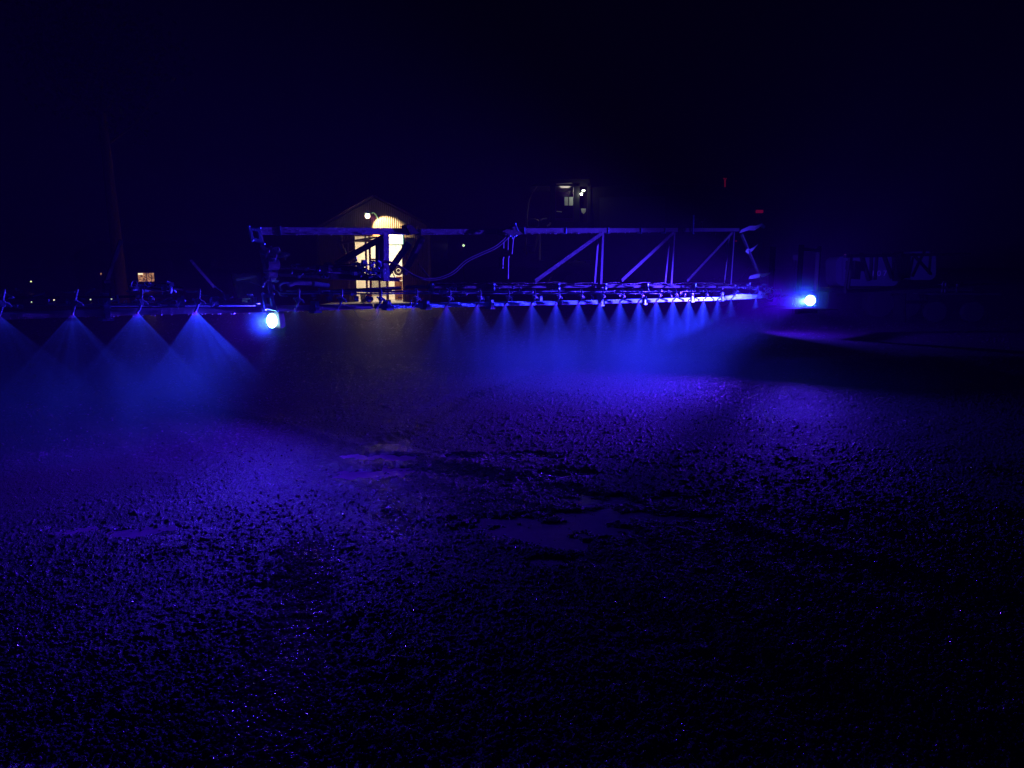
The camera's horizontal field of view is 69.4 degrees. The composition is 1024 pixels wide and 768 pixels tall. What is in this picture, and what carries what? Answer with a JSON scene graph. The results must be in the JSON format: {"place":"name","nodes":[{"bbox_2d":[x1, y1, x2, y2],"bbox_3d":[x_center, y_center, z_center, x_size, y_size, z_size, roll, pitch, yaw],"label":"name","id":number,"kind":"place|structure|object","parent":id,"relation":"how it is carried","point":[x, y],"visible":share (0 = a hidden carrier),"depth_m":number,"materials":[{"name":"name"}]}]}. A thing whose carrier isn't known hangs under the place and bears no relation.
{"place":"outdoors","nodes":[
{"label":"outdoors","id":0,"kind":"place"},
{"bbox_2d":[68,242,216,288],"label":"house","id":1,"kind":"structure","parent":0,"point":[155,263],"depth_m":54.77,"materials":[{"name":"paint"}]},
{"bbox_2d":[137,272,155,281],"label":"window","id":2,"kind":"structure","parent":1,"relation":"in","point":[141,276],"depth_m":54.40,"materials":[{"name":"glass"}]},
{"bbox_2d":[360,294,365,301],"bbox_3d":[-6.722,-3.886,33.402,0.290,0.381,0.290,0,9,0],"label":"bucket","id":3,"kind":"object","parent":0,"point":[362,297],"visible":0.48,"depth_m":33.30,"materials":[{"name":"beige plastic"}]},
{"bbox_2d":[322,302,414,307],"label":"pavement","id":4,"kind":"structure","parent":0,"point":[363,302],"depth_m":33.26,"materials":[{"name":"concrete"}]},
{"bbox_2d":[0,268,1023,767],"bbox_3d":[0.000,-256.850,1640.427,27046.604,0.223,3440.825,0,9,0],"label":"ground","id":5,"kind":"structure","parent":0,"point":[416,350],"depth_m":4.87,"materials":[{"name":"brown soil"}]},
{"bbox_2d":[2,0,194,307],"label":"tree","id":6,"kind":"object","parent":5,"relation":"on","point":[99,53],"visible":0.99,"depth_m":28.10,"materials":[{"name":"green plant"}]},
{"bbox_2d":[46,452,710,565],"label":"puddle water","id":7,"kind":"structure","parent":5,"relation":"on","point":[536,532],"depth_m":4.69,"materials":[{"name":"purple liquid"}]},
{"bbox_2d":[313,194,452,302],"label":"shed","id":8,"kind":"structure","parent":5,"relation":"on","point":[431,259],"depth_m":33.52,"materials":[{"name":"white paint"}]},
{"bbox_2d":[365,211,378,219],"bbox_3d":[-6.184,-7.441,32.682,0.290,0.347,1.204,2,9,15],"label":"wall lamp","id":9,"kind":"object","parent":8,"relation":"attached to","point":[367,213],"visible":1,"depth_m":32.21,"materials":[{"name":"white"}]},
{"bbox_2d":[389,235,403,244],"bbox_3d":[-5.250,-6.508,33.103,0.800,0.520,0.175,0,9,0],"label":"floodlight","id":10,"kind":"object","parent":8,"relation":"attached to","point":[396,239],"visible":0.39,"depth_m":33.03,"materials":[{"name":"beige"}]},
{"bbox_2d":[394,266,401,275],"bbox_3d":[-5.340,-5.340,34.793,0.480,0.473,0.140,0,9,0],"label":"fan","id":11,"kind":"object","parent":8,"relation":"attached to","point":[397,271],"visible":0.8,"depth_m":34.76},
{"bbox_2d":[395,277,402,299],"bbox_3d":[-5.333,-4.530,34.971,0.348,1.089,0.500,0,9,0],"label":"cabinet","id":12,"kind":"object","parent":8,"relation":"on","point":[399,283],"visible":0.46,"depth_m":34.76,"materials":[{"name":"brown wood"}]},
{"bbox_2d":[462,244,464,283],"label":"yard lamp","id":13,"kind":"object","parent":5,"relation":"on","point":[463,245],"visible":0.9,"depth_m":44.44,"materials":[{"name":"metal"}]},
{"bbox_2d":[0,215,1005,327],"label":"sprayer boom","id":14,"kind":"object","parent":5,"relation":"on","point":[251,296],"visible":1,"depth_m":8.79,"materials":[{"name":"paint"}]},
{"bbox_2d":[525,178,762,314],"bbox_3d":[4.565,-4.904,26.535,8.238,4.672,3.050,0,9,0],"label":"harvester","id":15,"kind":"object","parent":5,"relation":"on","point":[645,206],"visible":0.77,"depth_m":25.52,"materials":[{"name":"paint"}]},
{"bbox_2d":[527,218,538,227],"bbox_3d":[0.713,-5.525,25.420,0.432,0.325,0.040,0,9,0],"label":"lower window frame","id":16,"kind":"structure","parent":15,"relation":"in","point":[534,218],"depth_m":25.40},
{"bbox_2d":[791,255,797,316],"bbox_3d":[9.085,-3.146,23.823,0.200,2.001,0.065,0,9,0],"label":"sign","id":17,"kind":"object","parent":5,"relation":"on","point":[795,257],"visible":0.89,"depth_m":23.77,"materials":[{"name":"grey metal"}]},
{"bbox_2d":[826,284,828,312],"bbox_3d":[11.057,-3.207,25.874,0.120,1.484,0.225,0,9,0],"label":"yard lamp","id":18,"kind":"object","parent":5,"relation":"on","point":[827,300],"visible":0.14,"depth_m":25.90,"materials":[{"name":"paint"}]},
{"bbox_2d":[813,252,973,316],"bbox_3d":[12.648,-3.323,24.593,4.553,2.102,1.779,0,9,0],"label":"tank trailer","id":19,"kind":"object","parent":5,"relation":"on","point":[878,304],"visible":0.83,"depth_m":23.92,"materials":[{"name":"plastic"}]},
{"bbox_2d":[0,0,1023,267],"label":"sky","id":20,"kind":"structure","parent":0,"point":[853,126],"materials":[{"name":"black"}]}
]}

